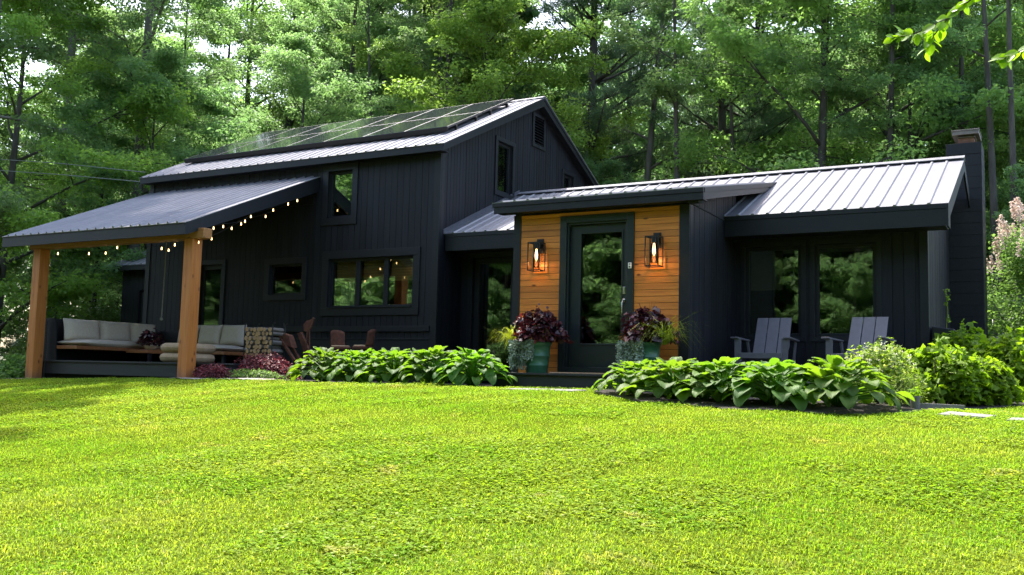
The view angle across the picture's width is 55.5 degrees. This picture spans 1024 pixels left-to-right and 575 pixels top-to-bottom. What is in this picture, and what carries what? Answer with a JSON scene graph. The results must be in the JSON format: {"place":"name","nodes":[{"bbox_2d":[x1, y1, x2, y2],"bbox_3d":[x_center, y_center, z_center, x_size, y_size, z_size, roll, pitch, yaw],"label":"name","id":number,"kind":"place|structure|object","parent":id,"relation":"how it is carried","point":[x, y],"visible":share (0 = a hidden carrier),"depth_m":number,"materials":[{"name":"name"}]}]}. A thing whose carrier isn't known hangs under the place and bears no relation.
{"place":"outdoors","nodes":[
{"label":"outdoors","id":0,"kind":"place"},
{"bbox_2d":[0,0,1012,349],"label":"sky","id":1,"kind":"structure","parent":0,"point":[202,45],"materials":[{"name":"white"}]},
{"bbox_2d":[0,356,1023,574],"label":"ground","id":2,"kind":"structure","parent":0,"point":[457,518],"depth_m":6.75,"materials":[{"name":"green plant"}]},
{"bbox_2d":[0,352,25,377],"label":"fern clump","id":3,"kind":"object","parent":2,"relation":"on","point":[12,365],"visible":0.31,"depth_m":20.88,"materials":[{"name":"green plant"}]},
{"bbox_2d":[0,99,62,331],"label":"young tree","id":4,"kind":"object","parent":2,"relation":"on","point":[5,155],"visible":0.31,"depth_m":29.23,"materials":[{"name":"green plant"}]},
{"bbox_2d":[0,0,107,233],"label":"tall tree","id":5,"kind":"object","parent":2,"relation":"on","point":[37,54],"visible":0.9,"depth_m":23.72,"materials":[{"name":"green plant"}]},
{"bbox_2d":[1,0,151,317],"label":"tall tree","id":6,"kind":"object","parent":2,"relation":"on","point":[55,32],"visible":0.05,"depth_m":32.12,"materials":[{"name":"green plant"}]},
{"bbox_2d":[15,112,162,321],"bbox_3d":[-11.960,-1.116,28.136,4.755,8.288,4.521,0,-6,18],"label":"young tree","id":7,"kind":"object","parent":2,"relation":"on","point":[117,139],"visible":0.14,"depth_m":28.30,"materials":[{"name":"green plant"}]},
{"bbox_2d":[75,292,120,321],"bbox_3d":[-10.908,1.339,25.862,2.392,2.452,2.514,3,-6,-21],"label":"viburnum","id":8,"kind":"object","parent":2,"relation":"on","point":[92,307],"visible":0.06,"depth_m":25.73,"materials":[{"name":"green plant"}]},
{"bbox_2d":[0,0,198,343],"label":"maple tree","id":9,"kind":"object","parent":2,"relation":"on","point":[13,14],"visible":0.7,"depth_m":24.62,"materials":[{"name":"green plant"}]},
{"bbox_2d":[1,0,238,305],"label":"deciduous tree","id":10,"kind":"object","parent":2,"relation":"on","point":[50,64],"visible":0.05,"depth_m":39.36,"materials":[{"name":"green plant"}]},
{"bbox_2d":[106,251,145,323],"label":"shed","id":11,"kind":"structure","parent":2,"relation":"on","point":[132,294],"depth_m":24.46,"materials":[{"name":"black wood"}]},
{"bbox_2d":[0,1,255,310],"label":"deciduous tree","id":12,"kind":"object","parent":2,"relation":"on","point":[165,127],"visible":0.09,"depth_m":35.81,"materials":[{"name":"green plant"}]},
{"bbox_2d":[20,0,252,253],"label":"deciduous tree","id":13,"kind":"object","parent":2,"relation":"on","point":[152,10],"visible":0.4,"depth_m":26.63,"materials":[{"name":"green plant"}]},
{"bbox_2d":[19,41,258,317],"bbox_3d":[-10.391,-1.922,27.087,6.284,10.118,6.706,5,-7,-36],"label":"young tree","id":14,"kind":"object","parent":2,"relation":"on","point":[168,64],"visible":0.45,"depth_m":25.94,"materials":[{"name":"green plant"}]},
{"bbox_2d":[42,360,305,379],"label":"deck","id":15,"kind":"structure","parent":2,"relation":"on","point":[70,369],"depth_m":17.49,"materials":[{"name":"grey wood"}]},
{"bbox_2d":[43,318,248,363],"bbox_3d":[-6.989,1.053,18.907,3.160,0.808,2.440,-2,-6,29],"label":"outdoor sofa","id":16,"kind":"object","parent":15,"relation":"on","point":[81,340],"visible":0.73,"depth_m":19.15,"materials":[{"name":"grey fabric"}]},
{"bbox_2d":[135,328,164,349],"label":"table plant","id":17,"kind":"object","parent":16,"relation":"on","point":[147,335],"visible":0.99,"depth_m":19.06,"materials":[{"name":"purple plant"}]},
{"bbox_2d":[125,0,269,147],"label":"slender tree","id":18,"kind":"object","parent":2,"relation":"on","point":[187,41],"visible":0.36,"depth_m":34.31,"materials":[{"name":"green plant"}]},
{"bbox_2d":[192,362,236,379],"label":"heather","id":19,"kind":"object","parent":2,"relation":"on","point":[208,371],"visible":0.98,"depth_m":15.95,"materials":[{"name":"purple plant"}]},
{"bbox_2d":[126,0,333,194],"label":"deciduous tree","id":20,"kind":"object","parent":2,"relation":"on","point":[223,9],"visible":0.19,"depth_m":40.57,"materials":[{"name":"green plant"}]},
{"bbox_2d":[152,0,369,151],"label":"deciduous tree","id":21,"kind":"object","parent":2,"relation":"on","point":[260,91],"visible":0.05,"depth_m":41.98,"materials":[{"name":"green plant"}]},
{"bbox_2d":[197,0,377,131],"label":"deciduous tree","id":22,"kind":"object","parent":2,"relation":"on","point":[247,35],"visible":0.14,"depth_m":39.76,"materials":[{"name":"green plant"}]},
{"bbox_2d":[203,30,417,147],"bbox_3d":[-6.265,-2.369,29.823,6.595,11.496,6.271,3,-6,-16],"label":"young tree","id":23,"kind":"object","parent":2,"relation":"on","point":[295,49],"visible":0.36,"depth_m":29.48,"materials":[{"name":"green plant"}]},
{"bbox_2d":[305,366,383,381],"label":"stone plinth","id":24,"kind":"structure","parent":2,"relation":"on","point":[308,377],"depth_m":16.98,"materials":[{"name":"grey stone"}]},
{"bbox_2d":[277,323,313,368],"bbox_3d":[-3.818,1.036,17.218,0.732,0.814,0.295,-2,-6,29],"label":"chair","id":25,"kind":"object","parent":24,"relation":"on","point":[287,340],"visible":0.82,"depth_m":17.21,"materials":[{"name":"wood"}]},
{"bbox_2d":[250,0,449,122],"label":"deciduous tree","id":26,"kind":"object","parent":2,"relation":"on","point":[311,19],"visible":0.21,"depth_m":34.99,"materials":[{"name":"green plant"}]},
{"bbox_2d":[284,2,453,128],"bbox_3d":[-4.335,-3.802,37.990,8.302,15.627,9.588,1,-5,0],"label":"deciduous tree","id":27,"kind":"object","parent":2,"relation":"on","point":[379,25],"visible":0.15,"depth_m":37.19,"materials":[{"name":"green plant"}]},
{"bbox_2d":[311,0,428,117],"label":"slender tree","id":28,"kind":"object","parent":2,"relation":"on","point":[364,26],"visible":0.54,"depth_m":32.71,"materials":[{"name":"green plant"}]},
{"bbox_2d":[273,379,494,386],"bbox_3d":[-1.728,1.595,16.236,4.840,0.046,3.880,-2,-6,29],"label":"garden bed","id":29,"kind":"object","parent":2,"relation":"on","point":[483,384],"visible":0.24,"depth_m":15.76,"materials":[{"name":"brown soil"}]},
{"bbox_2d":[227,368,289,378],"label":"ground cover","id":30,"kind":"object","parent":29,"relation":"on","point":[258,372],"visible":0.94,"depth_m":15.59,"materials":[{"name":"green plant"}]},
{"bbox_2d":[234,351,301,379],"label":"heather","id":31,"kind":"object","parent":29,"relation":"on","point":[274,365],"visible":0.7,"depth_m":16.05,"materials":[{"name":"plant"}]},
{"bbox_2d":[285,346,353,382],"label":"hosta","id":32,"kind":"object","parent":29,"relation":"on","point":[319,365],"visible":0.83,"depth_m":15.17,"materials":[{"name":"green plant"}]},
{"bbox_2d":[318,348,389,382],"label":"hosta","id":33,"kind":"object","parent":29,"relation":"on","point":[361,359],"visible":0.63,"depth_m":14.81,"materials":[{"name":"green plant"}]},
{"bbox_2d":[354,347,428,382],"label":"hosta","id":34,"kind":"object","parent":29,"relation":"on","point":[395,354],"visible":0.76,"depth_m":14.43,"materials":[{"name":"green plant"}]},
{"bbox_2d":[390,345,463,383],"bbox_3d":[-1.135,1.184,14.325,1.234,0.664,1.224,3,-6,-20],"label":"hosta","id":35,"kind":"object","parent":29,"relation":"on","point":[437,353],"visible":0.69,"depth_m":14.14,"materials":[{"name":"green plant"}]},
{"bbox_2d":[430,347,517,386],"bbox_3d":[-0.526,1.163,13.956,1.238,0.618,1.153,1,-5,7],"label":"hosta","id":36,"kind":"object","parent":29,"relation":"on","point":[474,374],"visible":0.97,"depth_m":13.75,"materials":[{"name":"green plant"}]},
{"bbox_2d":[327,0,479,113],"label":"tall tree","id":37,"kind":"object","parent":2,"relation":"on","point":[415,13],"visible":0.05,"depth_m":42.68,"materials":[{"name":"green plant"}]},
{"bbox_2d":[325,0,520,118],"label":"deciduous tree","id":38,"kind":"object","parent":2,"relation":"on","point":[363,43],"visible":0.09,"depth_m":34.32,"materials":[{"name":"green plant"}]},
{"bbox_2d":[366,0,519,108],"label":"slender tree","id":39,"kind":"object","parent":2,"relation":"on","point":[414,19],"visible":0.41,"depth_m":31.56,"materials":[{"name":"green plant"}]},
{"bbox_2d":[412,0,540,102],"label":"slender tree","id":40,"kind":"object","parent":2,"relation":"on","point":[532,2],"visible":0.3,"depth_m":31.20,"materials":[{"name":"green plant"}]},
{"bbox_2d":[367,1,588,122],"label":"deciduous tree","id":41,"kind":"object","parent":2,"relation":"on","point":[540,90],"visible":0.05,"depth_m":36.94,"materials":[{"name":"green plant"}]},
{"bbox_2d":[2,96,987,397],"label":"house","id":42,"kind":"structure","parent":2,"relation":"on","point":[464,212],"depth_m":17.81,"materials":[{"name":"black wood"}]},
{"bbox_2d":[199,259,225,326],"bbox_3d":[-6.313,0.546,20.356,0.860,2.240,0.139,-2,-6,29],"label":"glass door","id":43,"kind":"structure","parent":42,"relation":"in","point":[213,275],"depth_m":20.43,"materials":[{"name":"clear glass"}]},
{"bbox_2d":[263,257,307,300],"bbox_3d":[-4.485,-0.159,19.395,1.100,0.845,0.139,-2,-6,29],"label":"window","id":44,"kind":"structure","parent":42,"relation":"in","point":[288,282],"depth_m":19.42,"materials":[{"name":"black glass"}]},
{"bbox_2d":[321,162,358,225],"bbox_3d":[-3.310,-1.801,18.903,0.860,1.200,0.139,-2,-6,29],"label":"window","id":45,"kind":"structure","parent":42,"relation":"in","point":[332,220],"depth_m":18.93,"materials":[{"name":"black glass"}]},
{"bbox_2d":[184,103,508,163],"bbox_3d":[-3.739,-3.347,21.273,7.130,1.123,2.276,-2,-6,29],"label":"panel rack","id":46,"kind":"object","parent":42,"relation":"attached to","point":[338,142],"visible":0.34,"depth_m":19.97,"materials":[{"name":"metal"}]},
{"bbox_2d":[324,122,399,141],"bbox_3d":[-3.122,-3.229,20.328,1.005,0.042,1.375,-2,20,29],"label":"solar panel","id":47,"kind":"object","parent":46,"relation":"on","point":[362,132],"visible":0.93,"depth_m":20.32,"materials":[{"name":"glass"}]},
{"bbox_2d":[364,117,438,136],"bbox_3d":[-2.236,-3.254,19.828,1.005,0.042,1.375,-2,20,29],"label":"solar panel","id":48,"kind":"object","parent":46,"relation":"on","point":[402,126],"visible":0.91,"depth_m":19.82,"materials":[{"name":"glass"}]},
{"bbox_2d":[402,104,470,121],"bbox_3d":[-1.607,-3.742,20.968,1.005,0.042,1.375,-2,20,29],"label":"solar panel","id":49,"kind":"object","parent":46,"relation":"attached to","point":[436,113],"visible":0.77,"depth_m":20.95,"materials":[{"name":"glass"}]},
{"bbox_2d":[407,112,481,130],"bbox_3d":[-1.351,-3.278,19.329,1.005,0.042,1.375,-2,20,29],"label":"solar panel","id":50,"kind":"object","parent":46,"relation":"on","point":[450,121],"visible":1,"depth_m":19.29,"materials":[{"name":"glass"}]},
{"bbox_2d":[442,98,512,116],"bbox_3d":[-0.722,-3.766,20.469,1.005,0.042,1.375,-2,20,29],"label":"solar panel","id":51,"kind":"object","parent":46,"relation":"attached to","point":[483,107],"visible":0.9,"depth_m":20.41,"materials":[{"name":"glass"}]},
{"bbox_2d":[337,262,361,282],"bbox_3d":[-3.142,-0.304,18.811,0.600,0.411,0.012,-2,-6,29],"label":"bamboo blind","id":52,"kind":"object","parent":42,"relation":"hanging from","point":[343,272],"visible":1,"depth_m":18.84,"materials":[{"name":"brown wood"}]},
{"bbox_2d":[320,247,420,315],"bbox_3d":[-2.667,-0.094,18.345,2.295,1.251,0.160,-2,-6,29],"label":"window","id":53,"kind":"structure","parent":42,"relation":"in","point":[356,309],"depth_m":18.32,"materials":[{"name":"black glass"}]},
{"bbox_2d":[363,260,383,281],"bbox_3d":[-2.572,-0.320,18.489,0.600,0.411,0.012,-2,-6,29],"label":"bamboo blind","id":54,"kind":"object","parent":42,"relation":"hanging from","point":[375,268],"visible":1,"depth_m":18.51,"materials":[{"name":"brown wood"}]},
{"bbox_2d":[391,259,412,280],"bbox_3d":[-2.001,-0.336,18.168,0.600,0.411,0.012,-2,-6,29],"label":"bamboo blind","id":55,"kind":"object","parent":42,"relation":"hanging from","point":[400,266],"visible":0.64,"depth_m":18.19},
{"bbox_2d":[466,251,512,380],"bbox_3d":[-0.340,0.534,17.894,1.080,2.380,0.139,-2,-6,29],"label":"glass door","id":56,"kind":"structure","parent":42,"relation":"in","point":[486,257],"depth_m":18.08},
{"bbox_2d":[494,135,515,198],"bbox_3d":[-0.186,-2.420,19.821,0.139,1.201,0.791,-2,-6,29],"label":"window","id":57,"kind":"structure","parent":42,"relation":"in","point":[501,173],"depth_m":19.91,"materials":[{"name":"black glass"}]},
{"bbox_2d":[569,223,625,366],"bbox_3d":[1.265,0.112,14.418,0.933,2.127,0.153,-2,-6,29],"label":"front door","id":58,"kind":"structure","parent":42,"relation":"in","point":[580,355],"depth_m":14.54,"materials":[{"name":"black paint"}]},
{"bbox_2d":[644,233,663,267],"bbox_3d":[2.032,-0.545,13.882,0.210,0.505,0.235,-2,-6,29],"label":"wall lantern","id":59,"kind":"object","parent":42,"relation":"attached to","point":[656,239],"depth_m":13.85,"materials":[{"name":"black metal"}]},
{"bbox_2d":[751,251,782,290],"bbox_3d":[4.094,-0.287,15.635,0.520,0.665,0.026,-2,-6,29],"label":"roller blind","id":60,"kind":"object","parent":42,"relation":"attached to","point":[766,270],"visible":1,"depth_m":15.63,"materials":[{"name":"grey fabric"}]},
{"bbox_2d":[740,240,805,341],"bbox_3d":[4.139,0.068,15.414,1.030,1.580,0.124,-2,-6,29],"label":"window","id":61,"kind":"structure","parent":42,"relation":"in","point":[791,245],"depth_m":15.46,"materials":[{"name":"black glass"}]},
{"bbox_2d":[809,237,881,341],"bbox_3d":[5.097,0.041,14.874,1.050,1.580,0.124,-2,-6,29],"label":"window","id":62,"kind":"structure","parent":42,"relation":"in","point":[815,245],"depth_m":14.95,"materials":[{"name":"black wood"}]},
{"bbox_2d":[370,0,650,163],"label":"maple tree","id":63,"kind":"object","parent":2,"relation":"on","point":[546,46],"visible":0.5,"depth_m":30.08,"materials":[{"name":"green plant"}]},
{"bbox_2d":[0,0,1023,320],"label":"woods","id":64,"kind":"object","parent":2,"relation":"on","point":[658,174],"visible":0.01,"depth_m":39.97,"materials":[{"name":"green plant"}]},
{"bbox_2d":[0,161,1023,356],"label":"undergrowth","id":65,"kind":"object","parent":2,"relation":"on","point":[1018,183],"depth_m":30.53,"materials":[{"name":"green plant"}]},
{"bbox_2d":[460,0,626,98],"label":"tall tree","id":66,"kind":"object","parent":2,"relation":"on","point":[528,16],"visible":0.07,"depth_m":37.97,"materials":[{"name":"green plant"}]},
{"bbox_2d":[493,372,673,391],"bbox_3d":[0.993,1.412,13.870,2.570,0.355,0.880,-2,-6,29],"label":"entry step","id":67,"kind":"object","parent":2,"relation":"on","point":[525,380],"visible":0.36,"depth_m":13.65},
{"bbox_2d":[525,341,551,372],"bbox_3d":[0.367,1.024,14.278,0.418,0.460,0.418,-2,-6,29],"label":"planter pot","id":68,"kind":"object","parent":67,"relation":"on","point":[539,363],"visible":0.73,"depth_m":14.12,"materials":[{"name":"green ceramic"}]},
{"bbox_2d":[507,339,533,369],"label":"trailing plant","id":69,"kind":"object","parent":68,"relation":"in","point":[522,353],"visible":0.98,"depth_m":14.16,"materials":[{"name":"plant"}]},
{"bbox_2d":[511,303,573,343],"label":"coral bells","id":70,"kind":"object","parent":68,"relation":"in","point":[541,326],"visible":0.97,"depth_m":14.15,"materials":[{"name":"purple plant"}]},
{"bbox_2d":[633,341,660,373],"bbox_3d":[1.848,0.983,13.443,0.418,0.460,0.418,-2,-6,29],"label":"planter pot","id":71,"kind":"object","parent":67,"relation":"on","point":[652,351],"visible":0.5,"depth_m":13.27,"materials":[{"name":"green ceramic"}]},
{"bbox_2d":[615,339,644,371],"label":"trailing plant","id":72,"kind":"object","parent":71,"relation":"in","point":[629,350],"visible":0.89,"depth_m":13.32,"materials":[{"name":"plant"}]},
{"bbox_2d":[620,302,680,344],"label":"coral bells","id":73,"kind":"object","parent":71,"relation":"in","point":[645,315],"visible":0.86,"depth_m":13.31,"materials":[{"name":"purple plant"}]},
{"bbox_2d":[506,0,691,178],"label":"pine tree","id":74,"kind":"object","parent":2,"relation":"on","point":[623,86],"visible":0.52,"depth_m":31.70,"materials":[{"name":"green plant"}]},
{"bbox_2d":[584,153,646,184],"bbox_3d":[2.752,-0.489,29.984,4.010,7.352,4.218,1,-5,5],"label":"young tree","id":75,"kind":"object","parent":2,"relation":"on","point":[609,167],"visible":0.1,"depth_m":29.73,"materials":[{"name":"green plant"}]},
{"bbox_2d":[579,0,720,180],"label":"leaning tree","id":76,"kind":"object","parent":2,"relation":"on","point":[627,132],"visible":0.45,"depth_m":31.82,"materials":[{"name":"green plant"}]},
{"bbox_2d":[602,0,754,178],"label":"slender tree","id":77,"kind":"object","parent":2,"relation":"on","point":[653,87],"visible":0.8,"depth_m":28.21,"materials":[{"name":"green plant"}]},
{"bbox_2d":[630,0,804,178],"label":"pine tree","id":78,"kind":"object","parent":2,"relation":"on","point":[767,120],"visible":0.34,"depth_m":32.51,"materials":[{"name":"green plant"}]},
{"bbox_2d":[693,0,801,173],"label":"slender tree","id":79,"kind":"object","parent":2,"relation":"on","point":[741,3],"visible":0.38,"depth_m":29.49,"materials":[{"name":"green plant"}]},
{"bbox_2d":[669,0,835,176],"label":"pine tree","id":80,"kind":"object","parent":2,"relation":"on","point":[739,109],"visible":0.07,"depth_m":35.29,"materials":[{"name":"green plant"}]},
{"bbox_2d":[594,389,1023,414],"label":"garden bed","id":81,"kind":"object","parent":2,"relation":"on","point":[751,403],"visible":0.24,"depth_m":10.70,"materials":[{"name":"brown soil"}]},
{"bbox_2d":[590,359,666,393],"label":"hosta","id":82,"kind":"object","parent":81,"relation":"on","point":[628,377],"visible":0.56,"depth_m":11.83,"materials":[{"name":"green plant"}]},
{"bbox_2d":[616,357,721,401],"bbox_3d":[1.909,1.065,11.405,1.218,0.528,1.226,-1,-6,27],"label":"hosta","id":83,"kind":"object","parent":81,"relation":"on","point":[677,367],"visible":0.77,"depth_m":11.22,"materials":[{"name":"green plant"}]},
{"bbox_2d":[667,356,770,401],"bbox_3d":[2.413,1.077,11.098,1.246,0.575,1.236,1,-5,3],"label":"hosta","id":84,"kind":"object","parent":81,"relation":"on","point":[725,364],"visible":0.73,"depth_m":10.90,"materials":[{"name":"green plant"}]},
{"bbox_2d":[714,358,830,411],"bbox_3d":[2.892,1.072,10.808,1.249,0.573,1.341,-1,-6,24],"label":"hosta","id":85,"kind":"object","parent":81,"relation":"on","point":[781,374],"visible":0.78,"depth_m":10.52,"materials":[{"name":"green plant"}]},
{"bbox_2d":[773,354,914,409],"bbox_3d":[3.545,1.024,10.552,1.349,0.581,1.340,6,-7,-43],"label":"hosta","id":86,"kind":"object","parent":81,"relation":"on","point":[835,372],"visible":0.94,"depth_m":10.29,"materials":[{"name":"green plant"}]},
{"bbox_2d":[844,335,935,404],"bbox_3d":[4.280,0.992,11.345,0.923,0.864,0.930,4,-6,-23],"label":"astrantia","id":87,"kind":"object","parent":81,"relation":"on","point":[894,358],"visible":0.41,"depth_m":11.15,"materials":[{"name":"green plant"}]},
{"bbox_2d":[886,366,927,406],"bbox_3d":[4.365,1.124,10.789,0.462,0.511,0.436,-2,-6,29],"label":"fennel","id":88,"kind":"object","parent":81,"relation":"on","point":[911,384],"visible":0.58,"depth_m":10.78,"materials":[{"name":"green plant"}]},
{"bbox_2d":[895,336,1003,406],"bbox_3d":[5.103,1.011,11.632,1.194,0.912,1.202,2,-5,-11],"label":"hydrangea","id":89,"kind":"object","parent":81,"relation":"on","point":[937,362],"visible":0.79,"depth_m":11.27,"materials":[{"name":"green plant"}]},
{"bbox_2d":[928,318,989,396],"bbox_3d":[6.415,1.036,13.672,1.176,1.195,1.685,-2,-6,29],"label":"hydrangea","id":90,"kind":"object","parent":81,"relation":"on","point":[962,338],"visible":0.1,"depth_m":13.60,"materials":[{"name":"green plant"}]},
{"bbox_2d":[944,352,1023,405],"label":"hydrangea","id":91,"kind":"object","parent":81,"relation":"on","point":[1004,380],"visible":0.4,"depth_m":11.42,"materials":[{"name":"green plant"}]},
{"bbox_2d":[966,325,1023,386],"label":"hydrangea","id":92,"kind":"object","parent":81,"relation":"on","point":[1008,349],"visible":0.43,"depth_m":12.63,"materials":[{"name":"green plant"}]},
{"bbox_2d":[647,0,1023,174],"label":"maple tree","id":93,"kind":"object","parent":2,"relation":"on","point":[734,42],"visible":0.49,"depth_m":26.96,"materials":[{"name":"green plant"}]},
{"bbox_2d":[798,0,949,160],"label":"slender tree","id":94,"kind":"object","parent":2,"relation":"on","point":[899,58],"visible":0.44,"depth_m":26.59,"materials":[{"name":"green plant"}]},
{"bbox_2d":[752,0,1023,234],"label":"forked tree","id":95,"kind":"object","parent":2,"relation":"on","point":[786,53],"visible":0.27,"depth_m":26.97,"materials":[{"name":"green plant"}]},
{"bbox_2d":[781,0,1023,264],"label":"young tree","id":96,"kind":"object","parent":2,"relation":"on","point":[875,81],"visible":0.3,"depth_m":26.10,"materials":[{"name":"green plant"}]},
{"bbox_2d":[884,0,963,126],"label":"slender tree","id":97,"kind":"object","parent":2,"relation":"on","point":[961,59],"visible":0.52,"depth_m":26.53,"materials":[{"name":"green plant"}]},
{"bbox_2d":[830,0,1023,155],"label":"deciduous tree","id":98,"kind":"object","parent":2,"relation":"on","point":[864,50],"visible":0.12,"depth_m":29.09,"materials":[{"name":"green plant"}]},
{"bbox_2d":[883,0,1023,68],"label":"overhanging branch tree","id":99,"kind":"object","parent":2,"relation":"on","point":[1006,59],"visible":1,"depth_m":2.84,"materials":[{"name":"green plant"}]},
{"bbox_2d":[891,0,1022,337],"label":"slender tree","id":100,"kind":"object","parent":2,"relation":"on","point":[945,43],"visible":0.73,"depth_m":23.36,"materials":[{"name":"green plant"}]},
{"bbox_2d":[915,0,1023,238],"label":"deciduous tree","id":101,"kind":"object","parent":2,"relation":"on","point":[967,70],"visible":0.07,"depth_m":28.73,"materials":[{"name":"green plant"}]},
{"bbox_2d":[932,61,1023,317],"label":"young tree","id":102,"kind":"object","parent":2,"relation":"on","point":[1018,74],"visible":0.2,"depth_m":24.93,"materials":[{"name":"green plant"}]},
{"bbox_2d":[986,197,1023,337],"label":"lilac tree","id":103,"kind":"object","parent":2,"relation":"on","point":[1014,253],"visible":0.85,"depth_m":17.57,"materials":[{"name":"green plant"}]},
{"bbox_2d":[1006,0,1021,332],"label":"slender tree","id":104,"kind":"object","parent":2,"relation":"on","point":[1012,140],"visible":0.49,"depth_m":22.35,"materials":[{"name":"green plant"}]},
{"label":"patio","id":105,"kind":"structure","parent":2,"relation":"on","visible":0},
{"bbox_2d":[730,318,799,370],"bbox_3d":[3.754,0.903,14.286,0.860,0.972,0.898,-1,-6,28],"label":"lounge chair","id":106,"kind":"object","parent":105,"relation":"on","point":[771,347],"visible":0.86,"depth_m":14.47,"materials":[{"name":"wood"}]},
{"bbox_2d":[821,317,896,381],"bbox_3d":[4.904,0.871,13.637,0.860,0.972,0.898,-2,-6,35],"label":"lounge chair","id":107,"kind":"object","parent":105,"relation":"on","point":[869,329],"visible":0.58,"depth_m":13.88,"materials":[{"name":"wood"}]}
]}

